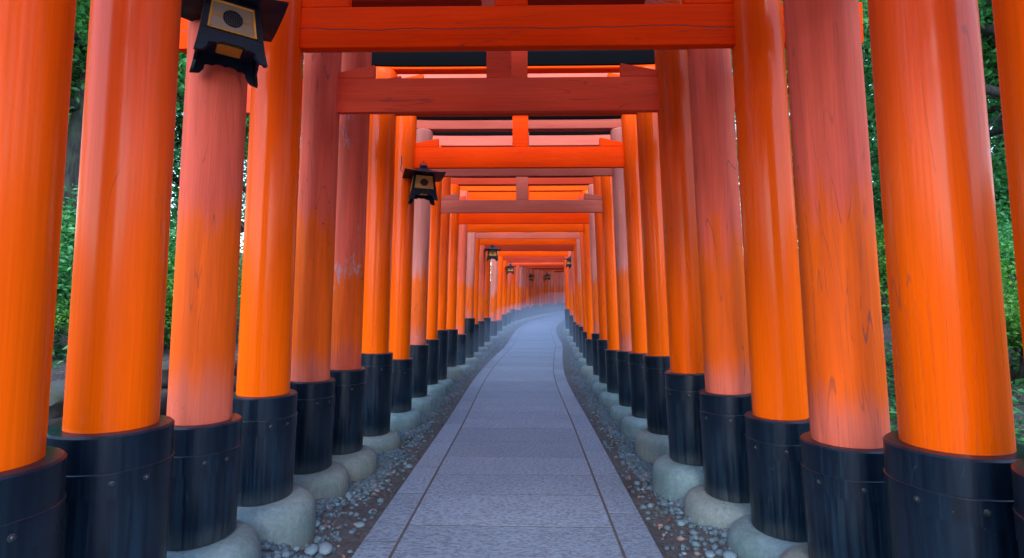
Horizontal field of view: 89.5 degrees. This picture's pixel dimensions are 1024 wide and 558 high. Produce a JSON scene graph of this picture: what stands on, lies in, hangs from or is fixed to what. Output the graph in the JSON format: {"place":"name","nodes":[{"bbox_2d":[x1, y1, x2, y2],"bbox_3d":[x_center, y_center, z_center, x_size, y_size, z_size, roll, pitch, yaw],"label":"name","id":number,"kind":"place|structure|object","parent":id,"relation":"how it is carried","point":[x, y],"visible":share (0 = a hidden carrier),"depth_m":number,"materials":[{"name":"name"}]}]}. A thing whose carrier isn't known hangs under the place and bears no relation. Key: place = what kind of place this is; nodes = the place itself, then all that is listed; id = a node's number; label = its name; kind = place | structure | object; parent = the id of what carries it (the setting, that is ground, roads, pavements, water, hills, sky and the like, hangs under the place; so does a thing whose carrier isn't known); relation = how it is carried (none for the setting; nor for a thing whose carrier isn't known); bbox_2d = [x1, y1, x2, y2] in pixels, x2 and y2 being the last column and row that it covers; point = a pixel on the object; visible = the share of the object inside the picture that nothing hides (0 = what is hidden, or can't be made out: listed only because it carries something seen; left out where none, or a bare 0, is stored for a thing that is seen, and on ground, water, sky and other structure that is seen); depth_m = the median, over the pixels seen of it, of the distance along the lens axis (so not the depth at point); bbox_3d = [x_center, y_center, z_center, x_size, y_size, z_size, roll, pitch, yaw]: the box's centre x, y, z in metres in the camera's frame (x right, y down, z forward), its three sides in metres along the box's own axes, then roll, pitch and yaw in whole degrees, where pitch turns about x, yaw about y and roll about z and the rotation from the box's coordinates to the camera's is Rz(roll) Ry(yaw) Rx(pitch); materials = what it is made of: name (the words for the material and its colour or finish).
{"place":"outdoors","nodes":[
{"label":"outdoors","id":0,"kind":"place"},
{"bbox_2d":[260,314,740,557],"bbox_3d":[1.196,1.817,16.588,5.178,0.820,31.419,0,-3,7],"label":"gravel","id":1,"kind":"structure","parent":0,"point":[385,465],"depth_m":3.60,"materials":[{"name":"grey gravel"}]},
{"bbox_2d":[300,346,690,557],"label":"fallen leaves","id":2,"kind":"object","parent":1,"relation":"on","point":[659,526],"visible":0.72,"depth_m":3.51,"materials":[{"name":"brown plant"}]},
{"bbox_2d":[352,314,662,557],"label":"path","id":3,"kind":"structure","parent":0,"point":[553,478],"depth_m":3.56,"materials":[{"name":"stone"}]},
{"bbox_2d":[51,249,1023,557],"bbox_3d":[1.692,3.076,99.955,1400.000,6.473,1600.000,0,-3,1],"label":"ground","id":4,"kind":"structure","parent":0,"point":[351,543],"depth_m":3.58,"materials":[{"name":"soil"}]},
{"bbox_2d":[54,297,70,336],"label":"shrub","id":5,"kind":"object","parent":4,"relation":"on","point":[60,313],"visible":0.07,"depth_m":4.06,"materials":[{"name":"green plant"}]},
{"bbox_2d":[54,209,75,336],"bbox_3d":[-4.223,-0.036,4.324,2.082,1.530,1.860,-2,-3,34],"label":"shrub","id":6,"kind":"object","parent":4,"relation":"on","point":[64,269],"visible":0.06,"depth_m":4.36,"materials":[{"name":"green plant"}]},
{"bbox_2d":[59,183,172,292],"bbox_3d":[-5.311,-0.348,5.736,2.603,1.912,2.325,0,-3,2],"label":"shrub","id":7,"kind":"object","parent":4,"relation":"on","point":[72,212],"visible":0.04,"depth_m":5.76,"materials":[{"name":"green plant"}]},
{"bbox_2d":[55,0,186,316],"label":"dark trunk tree","id":8,"kind":"object","parent":4,"relation":"on","point":[73,151],"visible":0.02,"depth_m":6.59,"materials":[{"name":"green plant"}]},
{"bbox_2d":[47,350,237,429],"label":"stone wall","id":9,"kind":"structure","parent":4,"relation":"on","point":[56,404],"depth_m":3.44,"materials":[{"name":"grey stone"}]},
{"bbox_2d":[60,234,242,348],"bbox_3d":[-3.826,0.103,5.811,2.157,1.545,2.271,1,-3,-15],"label":"shrub","id":10,"kind":"object","parent":4,"relation":"on","point":[168,308],"visible":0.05,"depth_m":5.56,"materials":[{"name":"green plant"}]},
{"bbox_2d":[71,12,245,142],"bbox_3d":[-8.299,-5.785,9.901,11.067,12.736,10.496,-2,-3,34],"label":"evergreen tree","id":11,"kind":"object","parent":4,"relation":"on","point":[81,54],"depth_m":7.89,"materials":[{"name":"green plant"}]},
{"bbox_2d":[68,0,300,172],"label":"branching tree","id":12,"kind":"object","parent":4,"relation":"on","point":[76,58],"visible":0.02,"depth_m":6.73,"materials":[{"name":"green plant"}]},
{"bbox_2d":[72,6,303,235],"bbox_3d":[-4.857,-3.162,9.887,6.690,8.585,6.832,1,-3,-24],"label":"branching tree","id":13,"kind":"object","parent":4,"relation":"on","point":[175,179],"visible":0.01,"depth_m":8.78,"materials":[{"name":"green plant"}]},
{"bbox_2d":[167,212,244,327],"bbox_3d":[-4.185,-0.132,6.630,2.046,1.683,2.290,0,-3,10],"label":"shrub","id":14,"kind":"object","parent":4,"relation":"on","point":[172,247],"visible":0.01,"depth_m":6.23,"materials":[{"name":"green plant"}]},
{"bbox_2d":[246,0,734,499],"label":"torii gate","id":15,"kind":"structure","parent":4,"relation":"on","point":[331,92],"depth_m":3.45,"materials":[{"name":"wood"}]},
{"bbox_2d":[330,51,669,482],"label":"torii gate","id":16,"kind":"structure","parent":4,"relation":"on","point":[354,456],"depth_m":3.88,"materials":[{"name":"wood"}]},
{"bbox_2d":[0,0,1023,557],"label":"torii gate","id":17,"kind":"structure","parent":4,"relation":"on","point":[36,46],"depth_m":1.21,"materials":[{"name":"wood"}]},
{"bbox_2d":[361,50,669,463],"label":"torii gate","id":18,"kind":"structure","parent":4,"relation":"on","point":[651,442],"depth_m":4.62,"materials":[{"name":"wood"}]},
{"bbox_2d":[389,73,647,439],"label":"torii gate","id":19,"kind":"structure","parent":4,"relation":"on","point":[605,153],"depth_m":5.47,"materials":[{"name":"wood"}]},
{"bbox_2d":[400,156,445,204],"bbox_3d":[-0.941,-1.035,5.370,0.445,0.477,0.410,2,-3,-16],"label":"hanging lantern","id":20,"kind":"object","parent":19,"relation":"hanging from","point":[424,178],"visible":1,"depth_m":5.27,"materials":[{"name":"black metal"}]},
{"bbox_2d":[179,0,862,557],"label":"torii gate","id":21,"kind":"structure","parent":4,"relation":"on","point":[277,506],"depth_m":2.54,"materials":[{"name":"wood"}]},
{"bbox_2d":[410,115,631,422],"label":"torii gate","id":22,"kind":"structure","parent":4,"relation":"on","point":[423,401],"depth_m":6.26,"materials":[{"name":"wood"}]},
{"bbox_2d":[426,131,618,406],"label":"torii gate","id":23,"kind":"structure","parent":4,"relation":"on","point":[589,203],"depth_m":7.21,"materials":[{"name":"wood"}]},
{"bbox_2d":[437,176,607,394],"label":"torii gate","id":24,"kind":"structure","parent":4,"relation":"on","point":[599,387],"depth_m":7.95,"materials":[{"name":"orange wood"}]},
{"bbox_2d":[446,176,599,385],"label":"torii gate","id":25,"kind":"structure","parent":4,"relation":"on","point":[454,371],"depth_m":8.86,"materials":[{"name":"orange wood"}]},
{"bbox_2d":[456,186,592,375],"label":"torii gate","id":26,"kind":"structure","parent":4,"relation":"on","point":[587,368],"depth_m":9.96,"materials":[{"name":"orange wood"}]},
{"bbox_2d":[465,192,586,365],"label":"torii gate","id":27,"kind":"structure","parent":4,"relation":"on","point":[472,237],"depth_m":11.09,"materials":[{"name":"orange wood"}]},
{"bbox_2d":[474,239,582,359],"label":"torii gate","id":28,"kind":"structure","parent":4,"relation":"on","point":[579,354],"depth_m":12.05,"materials":[{"name":"orange wood"}]},
{"bbox_2d":[478,232,578,353],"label":"torii gate","id":29,"kind":"structure","parent":4,"relation":"on","point":[481,323],"depth_m":13.19,"materials":[{"name":"orange wood"}]},
{"bbox_2d":[484,245,500,260],"bbox_3d":[-0.497,-0.700,13.060,0.410,0.476,0.410,0,-3,-7],"label":"hanging lantern","id":30,"kind":"object","parent":29,"relation":"hanging from","point":[492,250],"visible":0.96,"depth_m":12.95,"materials":[{"name":"black metal"}]},
{"bbox_2d":[166,0,891,557],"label":"torii gate","id":31,"kind":"structure","parent":4,"relation":"on","point":[842,472],"depth_m":1.98,"materials":[{"name":"wood"}]},
{"bbox_2d":[181,0,288,87],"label":"hanging lantern","id":32,"kind":"object","parent":31,"relation":"hanging from","point":[234,34],"visible":1,"depth_m":1.93,"materials":[{"name":"black metal"}]},
{"bbox_2d":[484,232,575,346],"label":"torii gate","id":33,"kind":"structure","parent":4,"relation":"on","point":[487,319],"depth_m":14.40,"materials":[{"name":"orange wood"}]},
{"bbox_2d":[489,232,573,341],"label":"torii gate","id":34,"kind":"structure","parent":4,"relation":"on","point":[493,299],"depth_m":16.53,"materials":[{"name":"orange wood"}]},
{"bbox_2d":[563,255,570,267],"bbox_3d":[1.847,-0.649,16.022,0.410,0.616,0.410,-2,-3,31],"label":"hanging lantern","id":35,"kind":"object","parent":34,"relation":"hanging from","point":[568,263],"visible":0.41,"depth_m":15.95,"materials":[{"name":"black metal"}]},
{"bbox_2d":[496,256,569,336],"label":"torii gate","id":36,"kind":"structure","parent":4,"relation":"on","point":[499,297],"depth_m":18.52,"materials":[{"name":"orange wood"}]},
{"bbox_2d":[502,260,565,331],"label":"torii gate","id":37,"kind":"structure","parent":4,"relation":"on","point":[504,300],"depth_m":20.20,"materials":[{"name":"orange wood"}]},
{"bbox_2d":[505,264,515,273],"bbox_3d":[-0.061,-0.425,20.049,0.410,0.467,0.410,0,-3,-4],"label":"hanging lantern","id":38,"kind":"object","parent":37,"relation":"hanging from","point":[510,269],"visible":1,"depth_m":19.93,"materials":[{"name":"black metal"}]},
{"bbox_2d":[521,267,547,321],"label":"torii gate","id":39,"kind":"structure","parent":4,"relation":"on","point":[522,303],"depth_m":25.20,"materials":[{"name":"orange wood"}]},
{"bbox_2d":[46,0,1023,557],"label":"torii gate","id":40,"kind":"structure","parent":4,"relation":"on","point":[952,450],"depth_m":1.51,"materials":[{"name":"wood"}]},
{"bbox_2d":[507,262,564,327],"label":"torii gate","id":41,"kind":"structure","parent":4,"relation":"on","point":[509,324],"depth_m":21.42,"materials":[{"name":"orange wood"}]},
{"bbox_2d":[534,270,538,317],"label":"torii gate","id":42,"kind":"structure","parent":4,"relation":"on","point":[535,295],"depth_m":28.08,"materials":[{"name":"orange wood"}]},
{"bbox_2d":[510,264,564,325],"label":"torii gate","id":43,"kind":"structure","parent":4,"relation":"on","point":[512,311],"depth_m":22.74,"materials":[{"name":"orange wood"}]},
{"bbox_2d":[52,250,1023,443],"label":"undergrowth","id":44,"kind":"object","parent":4,"relation":"on","point":[892,414],"visible":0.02,"depth_m":4.12,"materials":[{"name":"green plant"}]},
{"bbox_2d":[531,269,546,318],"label":"torii gate","id":45,"kind":"structure","parent":4,"relation":"on","point":[532,296],"depth_m":27.50,"materials":[{"name":"orange wood"}]},
{"bbox_2d":[515,265,563,323],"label":"torii gate","id":46,"kind":"structure","parent":4,"relation":"on","point":[517,320],"depth_m":23.88,"materials":[{"name":"orange wood"}]},
{"bbox_2d":[526,268,552,320],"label":"torii gate","id":47,"kind":"structure","parent":4,"relation":"on","point":[527,300],"depth_m":26.35,"materials":[{"name":"orange wood"}]},
{"bbox_2d":[519,266,563,322],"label":"torii gate","id":48,"kind":"structure","parent":4,"relation":"on","point":[520,293],"depth_m":24.61,"materials":[{"name":"orange wood"}]},
{"bbox_2d":[539,270,543,316],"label":"torii gate","id":49,"kind":"structure","parent":4,"relation":"on","point":[540,293],"depth_m":29.22,"materials":[{"name":"orange wood"}]},
{"bbox_2d":[524,267,563,320],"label":"torii gate","id":50,"kind":"structure","parent":4,"relation":"on","point":[525,285],"depth_m":25.79,"materials":[{"name":"orange wood"}]},
{"bbox_2d":[304,0,785,528],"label":"torii gate","id":51,"kind":"structure","parent":4,"relation":"on","point":[718,496],"depth_m":2.94,"materials":[{"name":"wood"}]},
{"bbox_2d":[529,268,563,319],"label":"torii gate","id":52,"kind":"structure","parent":4,"relation":"on","point":[530,290],"depth_m":26.93,"materials":[{"name":"orange wood"}]},
{"bbox_2d":[545,271,549,315],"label":"torii gate","id":53,"kind":"structure","parent":4,"relation":"on","point":[546,297],"depth_m":30.36,"materials":[{"name":"orange wood"}]},
{"bbox_2d":[536,269,563,317],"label":"torii gate","id":54,"kind":"structure","parent":4,"relation":"on","point":[538,291],"depth_m":28.65,"materials":[{"name":"orange wood"}]},
{"bbox_2d":[548,271,552,315],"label":"torii gate","id":55,"kind":"structure","parent":4,"relation":"on","point":[549,296],"depth_m":30.95,"materials":[{"name":"orange wood"}]},
{"bbox_2d":[542,270,563,316],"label":"torii gate","id":56,"kind":"structure","parent":4,"relation":"on","point":[543,295],"depth_m":29.79,"materials":[{"name":"orange wood"}]},
{"bbox_2d":[554,272,558,313],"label":"torii gate","id":57,"kind":"structure","parent":4,"relation":"on","point":[555,292],"depth_m":32.10,"materials":[{"name":"orange wood"}]},
{"bbox_2d":[551,271,563,314],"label":"torii gate","id":58,"kind":"structure","parent":4,"relation":"on","point":[552,292],"depth_m":31.53,"materials":[{"name":"orange wood"}]},
{"bbox_2d":[557,272,561,313],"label":"torii gate","id":59,"kind":"structure","parent":4,"relation":"on","point":[558,291],"depth_m":32.68,"materials":[{"name":"orange wood"}]},
{"bbox_2d":[560,272,564,313],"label":"torii gate","id":60,"kind":"structure","parent":4,"relation":"on","point":[561,292],"depth_m":33.25,"materials":[{"name":"orange wood"}]},
{"bbox_2d":[563,283,564,310],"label":"torii gate","id":61,"kind":"structure","parent":4,"relation":"on","point":[564,296],"depth_m":33.83,"materials":[{"name":"orange wood"}]},
{"bbox_2d":[170,32,999,279],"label":"forest","id":62,"kind":"object","parent":4,"relation":"on","point":[991,116],"depth_m":14.78,"materials":[{"name":"green plant"}]},
{"bbox_2d":[794,165,884,275],"bbox_3d":[5.943,-0.966,8.967,3.123,2.295,2.790,0,-3,8],"label":"shrub","id":63,"kind":"object","parent":4,"relation":"on","point":[877,205],"visible":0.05,"depth_m":8.55,"materials":[{"name":"green plant"}]},
{"bbox_2d":[736,1,1001,161],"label":"branching tree","id":64,"kind":"object","parent":4,"relation":"on","point":[992,109],"visible":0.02,"depth_m":7.26,"materials":[{"name":"green plant"}]},
{"bbox_2d":[731,0,1006,221],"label":"branching tree","id":65,"kind":"object","parent":4,"relation":"on","point":[870,100],"depth_m":8.57,"materials":[{"name":"green plant"}]},
{"bbox_2d":[785,0,998,101],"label":"leafy tree","id":66,"kind":"object","parent":4,"relation":"on","point":[986,49],"visible":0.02,"depth_m":6.63,"materials":[{"name":"green plant"}]},
{"bbox_2d":[782,0,1003,202],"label":"branching tree","id":67,"kind":"object","parent":4,"relation":"on","point":[992,92],"visible":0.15,"depth_m":5.84,"materials":[{"name":"green plant"}]},
{"bbox_2d":[863,17,996,83],"bbox_3d":[6.135,-4.609,8.251,7.736,9.401,7.707,1,-3,-11],"label":"leafy tree","id":68,"kind":"object","parent":4,"relation":"on","point":[985,52],"depth_m":7.61,"materials":[{"name":"green plant"}]},
{"bbox_2d":[866,60,1006,169],"bbox_3d":[8.764,-6.941,9.840,10.496,12.736,11.067,2,-3,-33],"label":"evergreen tree","id":69,"kind":"object","parent":4,"relation":"on","point":[1000,122],"depth_m":9.01,"materials":[{"name":"green plant"}]},
{"bbox_2d":[874,213,1006,312],"bbox_3d":[4.864,-0.256,6.521,1.961,1.404,2.065,-2,-4,39],"label":"shrub","id":70,"kind":"object","parent":4,"relation":"on","point":[882,265],"visible":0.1,"depth_m":6.47,"materials":[{"name":"green plant"}]},
{"bbox_2d":[880,242,1023,382],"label":"shrub","id":71,"kind":"object","parent":4,"relation":"on","point":[1013,323],"visible":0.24,"depth_m":3.48,"materials":[{"name":"green plant"}]},
{"bbox_2d":[990,134,1011,244],"bbox_3d":[6.033,-0.943,6.229,2.418,1.989,2.707,2,-3,-36],"label":"shrub","id":72,"kind":"object","parent":4,"relation":"on","point":[1001,192],"visible":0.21,"depth_m":6.07,"materials":[{"name":"green plant"}]},
{"bbox_2d":[997,211,1018,332],"bbox_3d":[4.452,-0.037,4.545,1.674,1.377,1.874,-2,-3,33],"label":"shrub","id":73,"kind":"object","parent":4,"relation":"on","point":[1008,238],"visible":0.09,"depth_m":4.45,"materials":[{"name":"green plant"}]},
{"bbox_2d":[169,59,994,280],"label":"sky","id":74,"kind":"structure","parent":0,"point":[867,59],"materials":[{"name":"white"}]}
]}

